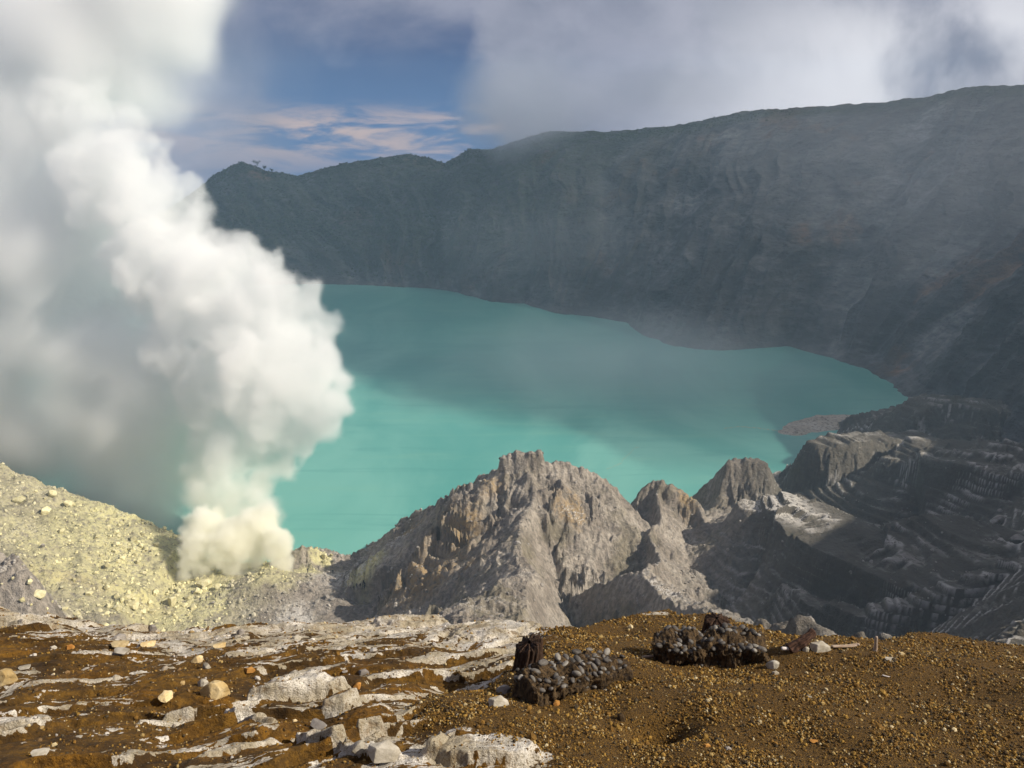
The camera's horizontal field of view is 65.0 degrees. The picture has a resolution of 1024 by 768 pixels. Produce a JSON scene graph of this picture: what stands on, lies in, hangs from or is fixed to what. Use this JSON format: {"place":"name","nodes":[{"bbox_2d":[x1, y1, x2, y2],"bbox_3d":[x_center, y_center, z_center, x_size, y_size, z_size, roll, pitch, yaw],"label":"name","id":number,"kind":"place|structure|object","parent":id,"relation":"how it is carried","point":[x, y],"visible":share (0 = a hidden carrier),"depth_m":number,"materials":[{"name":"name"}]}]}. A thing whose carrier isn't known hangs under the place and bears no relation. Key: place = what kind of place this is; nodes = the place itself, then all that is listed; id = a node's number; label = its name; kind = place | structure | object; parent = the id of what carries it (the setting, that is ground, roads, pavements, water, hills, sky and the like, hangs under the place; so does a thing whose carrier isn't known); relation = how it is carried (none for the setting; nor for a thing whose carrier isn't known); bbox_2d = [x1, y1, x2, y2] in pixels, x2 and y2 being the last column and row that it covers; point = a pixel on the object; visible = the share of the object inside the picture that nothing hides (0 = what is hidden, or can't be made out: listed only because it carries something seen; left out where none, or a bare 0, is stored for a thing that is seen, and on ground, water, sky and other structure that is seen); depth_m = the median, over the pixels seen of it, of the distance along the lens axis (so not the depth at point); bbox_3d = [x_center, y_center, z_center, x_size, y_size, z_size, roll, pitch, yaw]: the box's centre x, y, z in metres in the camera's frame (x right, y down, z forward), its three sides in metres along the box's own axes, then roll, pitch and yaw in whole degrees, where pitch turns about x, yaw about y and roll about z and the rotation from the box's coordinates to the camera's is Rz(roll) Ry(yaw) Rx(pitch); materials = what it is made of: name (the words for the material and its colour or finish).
{"place":"outdoors","nodes":[
{"label":"outdoors","id":0,"kind":"place"},
{"bbox_2d":[0,284,907,562],"bbox_3d":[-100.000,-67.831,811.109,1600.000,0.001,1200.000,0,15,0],"label":"lake water","id":1,"kind":"structure","parent":0,"point":[242,424],"depth_m":512.74,"materials":[{"name":"teal liquid"}]},
{"bbox_2d":[0,85,1023,442],"bbox_3d":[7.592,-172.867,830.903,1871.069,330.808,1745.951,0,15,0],"label":"crater wall","id":2,"kind":"structure","parent":0,"point":[882,241],"depth_m":803.11,"materials":[{"name":"grey stone"}]},
{"bbox_2d":[197,108,793,300],"bbox_3d":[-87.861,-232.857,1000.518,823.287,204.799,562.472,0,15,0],"label":"shrubs","id":3,"kind":"object","parent":2,"relation":"on","point":[250,167],"visible":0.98,"depth_m":1087.91,"materials":[{"name":"green plant"}]},
{"bbox_2d":[0,393,1023,645],"bbox_3d":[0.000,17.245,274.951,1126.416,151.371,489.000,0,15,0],"label":"crater terrain","id":4,"kind":"structure","parent":0,"point":[910,441],"depth_m":259.54,"materials":[{"name":"grey stone"}]},
{"bbox_2d":[12,495,25,503],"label":"boulder","id":5,"kind":"object","parent":4,"relation":"on","point":[19,499],"visible":0.96,"depth_m":292.62,"materials":[{"name":"beige stone"}]},
{"bbox_2d":[34,589,45,598],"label":"boulder","id":6,"kind":"object","parent":4,"relation":"on","point":[39,594],"visible":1,"depth_m":170.60,"materials":[{"name":"yellow stone"}]},
{"bbox_2d":[40,506,50,515],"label":"boulder","id":7,"kind":"object","parent":4,"relation":"on","point":[45,510],"visible":1,"depth_m":288.38,"materials":[{"name":"beige stone"}]},
{"bbox_2d":[48,490,56,496],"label":"boulder","id":8,"kind":"object","parent":4,"relation":"on","point":[52,493],"visible":1,"depth_m":302.52,"materials":[{"name":"beige stone"}]},
{"bbox_2d":[63,500,73,506],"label":"boulder","id":9,"kind":"object","parent":4,"relation":"on","point":[67,503],"visible":0.93,"depth_m":301.59,"materials":[{"name":"beige stone"}]},
{"bbox_2d":[72,611,80,615],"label":"boulder","id":10,"kind":"object","parent":4,"relation":"on","point":[75,613],"visible":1,"depth_m":236.07,"materials":[{"name":"yellow stone"}]},
{"bbox_2d":[85,591,93,595],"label":"boulder","id":11,"kind":"object","parent":4,"relation":"on","point":[88,593],"visible":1,"depth_m":248.23,"materials":[{"name":"yellow stone"}]},
{"bbox_2d":[113,605,118,610],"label":"boulder","id":12,"kind":"object","parent":4,"relation":"on","point":[116,608],"visible":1,"depth_m":245.80,"materials":[{"name":"yellow stone"}]},
{"bbox_2d":[113,541,119,545],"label":"boulder","id":13,"kind":"object","parent":4,"relation":"on","point":[116,543],"visible":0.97,"depth_m":284.03,"materials":[{"name":"beige stone"}]},
{"bbox_2d":[124,594,133,598],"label":"boulder","id":14,"kind":"object","parent":4,"relation":"on","point":[129,596],"visible":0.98,"depth_m":253.76,"materials":[{"name":"yellow stone"}]},
{"bbox_2d":[128,600,138,609],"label":"boulder","id":15,"kind":"object","parent":4,"relation":"on","point":[134,604],"visible":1,"depth_m":251.32,"materials":[{"name":"yellow stone"}]},
{"bbox_2d":[130,536,136,541],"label":"boulder","id":16,"kind":"object","parent":4,"relation":"on","point":[133,538],"visible":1,"depth_m":291.11,"materials":[{"name":"beige stone"}]},
{"bbox_2d":[147,599,152,605],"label":"boulder","id":17,"kind":"object","parent":4,"relation":"on","point":[149,602],"visible":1,"depth_m":260.57,"materials":[{"name":"yellow stone"}]},
{"bbox_2d":[152,588,158,594],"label":"boulder","id":18,"kind":"object","parent":4,"relation":"on","point":[155,590],"visible":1,"depth_m":267.16,"materials":[{"name":"yellow stone"}]},
{"bbox_2d":[167,596,176,606],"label":"boulder","id":19,"kind":"object","parent":4,"relation":"on","point":[172,600],"visible":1,"depth_m":264.36,"materials":[{"name":"yellow stone"}]},
{"bbox_2d":[184,595,190,599],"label":"boulder","id":20,"kind":"object","parent":4,"relation":"on","point":[187,597],"visible":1,"depth_m":269.12,"materials":[{"name":"yellow stone"}]},
{"bbox_2d":[193,587,199,593],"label":"boulder","id":21,"kind":"object","parent":4,"relation":"on","point":[196,590],"visible":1,"depth_m":271.58,"materials":[{"name":"yellow stone"}]},
{"bbox_2d":[196,578,211,586],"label":"boulder","id":22,"kind":"object","parent":4,"relation":"on","point":[206,582],"visible":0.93,"depth_m":275.23,"materials":[{"name":"beige stone"}]},
{"bbox_2d":[0,462,422,631],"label":"talus","id":23,"kind":"structure","parent":4,"relation":"on","point":[178,590],"depth_m":272.99,"materials":[{"name":"stone"}]},
{"bbox_2d":[214,583,221,589],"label":"boulder","id":24,"kind":"object","parent":4,"relation":"on","point":[217,586],"visible":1,"depth_m":273.50,"materials":[{"name":"beige stone"}]},
{"bbox_2d":[440,439,1009,638],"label":"scree","id":25,"kind":"structure","parent":4,"relation":"on","point":[727,549],"depth_m":238.57,"materials":[{"name":"stone"}]},
{"bbox_2d":[990,515,1006,523],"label":"boulder","id":26,"kind":"object","parent":4,"relation":"on","point":[998,519],"visible":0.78,"depth_m":274.55,"materials":[{"name":"grey stone"}]},
{"bbox_2d":[1009,534,1023,543],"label":"boulder","id":27,"kind":"object","parent":4,"relation":"on","point":[1017,538],"visible":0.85,"depth_m":233.71,"materials":[{"name":"grey stone"}]},
{"bbox_2d":[0,606,1023,767],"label":"rocky ground","id":28,"kind":"structure","parent":0,"point":[380,724],"depth_m":5.14,"materials":[{"name":"brown soil"}]},
{"bbox_2d":[0,668,17,686],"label":"rock","id":29,"kind":"object","parent":28,"relation":"on","point":[8,676],"visible":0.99,"depth_m":5.81,"materials":[{"name":"beige stone"}]},
{"bbox_2d":[18,664,30,669],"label":"rock","id":30,"kind":"object","parent":28,"relation":"on","point":[24,667],"visible":1,"depth_m":6.16,"materials":[{"name":"stone"}]},
{"bbox_2d":[30,748,49,755],"bbox_3d":[-2.386,1.871,4.067,0.086,0.035,0.060,-8,17,-28],"label":"rock","id":31,"kind":"object","parent":28,"relation":"on","point":[40,751],"visible":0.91,"depth_m":4.06,"materials":[{"name":"stone"}]},
{"bbox_2d":[66,644,74,649],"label":"rock","id":32,"kind":"object","parent":28,"relation":"on","point":[70,646],"visible":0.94,"depth_m":6.67,"materials":[{"name":"stone"}]},
{"bbox_2d":[112,633,126,638],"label":"rock","id":33,"kind":"object","parent":28,"relation":"on","point":[120,636],"visible":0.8,"depth_m":7.30,"materials":[{"name":"grey stone"}]},
{"bbox_2d":[111,640,128,647],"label":"rock","id":34,"kind":"object","parent":28,"relation":"on","point":[120,643],"visible":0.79,"depth_m":6.85,"materials":[{"name":"beige stone"}]},
{"bbox_2d":[114,647,129,654],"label":"rock","id":35,"kind":"object","parent":28,"relation":"on","point":[120,650],"visible":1,"depth_m":6.45,"materials":[{"name":"stone"}]},
{"bbox_2d":[140,640,155,646],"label":"rock","id":36,"kind":"object","parent":28,"relation":"on","point":[151,643],"visible":0.91,"depth_m":6.96,"materials":[{"name":"beige stone"}]},
{"bbox_2d":[149,624,156,630],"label":"rock","id":37,"kind":"object","parent":28,"relation":"on","point":[152,627],"visible":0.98,"depth_m":8.05,"materials":[{"name":"grey stone"}]},
{"bbox_2d":[158,690,172,702],"bbox_3d":[-2.326,2.095,5.400,0.070,0.065,0.114,4,16,15],"label":"rock","id":38,"kind":"object","parent":28,"relation":"on","point":[165,696],"visible":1,"depth_m":5.37,"materials":[{"name":"beige stone"}]},
{"bbox_2d":[191,655,202,662],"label":"rock","id":39,"kind":"object","parent":28,"relation":"on","point":[197,659],"visible":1,"depth_m":6.32,"materials":[{"name":"beige stone"}]},
{"bbox_2d":[197,678,208,686],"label":"rock","id":40,"kind":"object","parent":28,"relation":"on","point":[202,682],"visible":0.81,"depth_m":5.76,"materials":[{"name":"stone"}]},
{"bbox_2d":[202,663,210,668],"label":"rock","id":41,"kind":"object","parent":28,"relation":"on","point":[206,666],"visible":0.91,"depth_m":6.20,"materials":[{"name":"stone"}]},
{"bbox_2d":[199,680,229,699],"bbox_3d":[-2.059,2.122,5.571,0.160,0.169,0.168,13,20,38],"label":"rock","id":42,"kind":"object","parent":28,"relation":"on","point":[216,689],"visible":0.92,"depth_m":5.52,"materials":[{"name":"beige stone"}]},
{"bbox_2d":[213,642,225,647],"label":"rock","id":43,"kind":"object","parent":28,"relation":"on","point":[221,645],"visible":0.98,"depth_m":6.81,"materials":[{"name":"beige stone"}]},
{"bbox_2d":[236,629,244,634],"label":"rock","id":44,"kind":"object","parent":28,"relation":"on","point":[240,632],"visible":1,"depth_m":7.39,"materials":[{"name":"grey stone"}]},
{"bbox_2d":[245,667,254,672],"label":"rock","id":45,"kind":"object","parent":28,"relation":"on","point":[250,670],"visible":1,"depth_m":6.11,"materials":[{"name":"stone"}]},
{"bbox_2d":[18,612,542,766],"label":"rubble","id":46,"kind":"object","parent":28,"relation":"on","point":[166,667],"visible":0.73,"depth_m":6.61,"materials":[{"name":"stone"}]},
{"bbox_2d":[292,634,301,639],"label":"rock","id":47,"kind":"object","parent":28,"relation":"on","point":[297,636],"visible":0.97,"depth_m":7.21,"materials":[{"name":"stone"}]},
{"bbox_2d":[310,718,326,729],"bbox_3d":[-1.131,1.999,4.695,0.109,0.044,0.076,6,17,22],"label":"rock","id":48,"kind":"object","parent":28,"relation":"on","point":[316,723],"visible":0.87,"depth_m":4.68,"materials":[{"name":"grey stone"}]},
{"bbox_2d":[353,682,360,689],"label":"rock","id":49,"kind":"object","parent":28,"relation":"on","point":[357,685],"visible":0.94,"depth_m":5.69,"materials":[{"name":"stone"}]},
{"bbox_2d":[352,740,363,754],"bbox_3d":[-0.793,1.866,4.133,0.065,0.068,0.067,-3,16,-12],"label":"rock","id":50,"kind":"object","parent":28,"relation":"on","point":[358,748],"visible":1,"depth_m":4.11,"materials":[{"name":"stone"}]},
{"bbox_2d":[359,669,368,675],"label":"rock","id":51,"kind":"object","parent":28,"relation":"on","point":[363,672],"visible":0.87,"depth_m":6.07,"materials":[{"name":"grey stone"}]},
{"bbox_2d":[368,740,400,762],"bbox_3d":[-0.649,1.865,4.088,0.164,0.092,0.100,-5,16,-17],"label":"rock","id":52,"kind":"object","parent":28,"relation":"on","point":[385,751],"visible":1,"depth_m":4.06,"materials":[{"name":"stone"}]},
{"bbox_2d":[488,695,508,706],"bbox_3d":[-0.080,1.894,4.785,0.124,0.069,0.076,-5,16,-17],"label":"rock","id":53,"kind":"object","parent":28,"relation":"on","point":[499,700],"visible":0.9,"depth_m":4.76,"materials":[{"name":"stone"}]},
{"bbox_2d":[496,685,510,693],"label":"rock","id":54,"kind":"object","parent":28,"relation":"on","point":[504,689],"visible":0.85,"depth_m":5.15,"materials":[{"name":"grey stone"}]},
{"bbox_2d":[512,632,543,670],"bbox_3d":[0.119,1.952,5.804,0.244,0.292,0.247,0,15,0],"label":"stump","id":55,"kind":"object","parent":28,"relation":"on","point":[529,650],"visible":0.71,"depth_m":5.74,"materials":[{"name":"brown wood"}]},
{"bbox_2d":[553,700,559,705],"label":"rock","id":56,"kind":"object","parent":28,"relation":"on","point":[556,703],"visible":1,"depth_m":4.95,"materials":[{"name":"stone"}]},
{"bbox_2d":[512,648,633,705],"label":"stone bank","id":57,"kind":"structure","parent":28,"relation":"on","point":[541,682],"depth_m":5.16,"materials":[{"name":"grey stone"}]},
{"bbox_2d":[651,622,770,668],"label":"stone bank","id":58,"kind":"structure","parent":28,"relation":"on","point":[726,645],"depth_m":5.93,"materials":[{"name":"grey stone"}]},
{"bbox_2d":[701,612,729,632],"bbox_3d":[1.734,2.070,6.824,0.263,0.210,0.261,0,15,0],"label":"stump","id":59,"kind":"object","parent":28,"relation":"on","point":[712,619],"visible":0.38,"depth_m":6.80,"materials":[{"name":"brown wood"}]},
{"bbox_2d":[766,660,779,668],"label":"rock","id":60,"kind":"object","parent":28,"relation":"on","point":[772,664],"visible":0.96,"depth_m":5.72,"materials":[{"name":"stone"}]},
{"bbox_2d":[785,628,816,652],"bbox_3d":[2.149,1.906,5.953,0.244,0.103,0.101,-33,20,-4],"label":"log","id":61,"kind":"object","parent":28,"relation":"on","point":[801,642],"visible":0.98,"depth_m":5.92,"materials":[{"name":"brown wood"}]},
{"bbox_2d":[810,641,830,652],"bbox_3d":[2.282,1.950,5.949,0.160,0.090,0.098,-3,16,-11],"label":"rock","id":62,"kind":"object","parent":28,"relation":"on","point":[819,646],"visible":0.97,"depth_m":5.92,"materials":[{"name":"stone"}]},
{"bbox_2d":[831,643,859,647],"bbox_3d":[2.500,1.957,6.018,0.265,0.014,0.052,2,13,-24],"label":"plank","id":63,"kind":"object","parent":28,"relation":"on","point":[850,645],"visible":1,"depth_m":6.00,"materials":[{"name":"brown wood"}]},
{"bbox_2d":[873,636,877,651],"bbox_3d":[2.716,1.956,6.002,0.034,0.151,0.039,1,15,0],"label":"stake","id":64,"kind":"object","parent":28,"relation":"on","point":[875,647],"visible":0.76,"depth_m":5.99,"materials":[{"name":"brown wood"}]},
{"bbox_2d":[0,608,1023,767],"bbox_3d":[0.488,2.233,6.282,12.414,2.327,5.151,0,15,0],"label":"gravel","id":65,"kind":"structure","parent":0,"point":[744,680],"depth_m":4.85,"materials":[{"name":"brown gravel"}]},
{"bbox_2d":[0,0,1023,218],"label":"sky","id":66,"kind":"structure","parent":0,"point":[109,108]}
]}

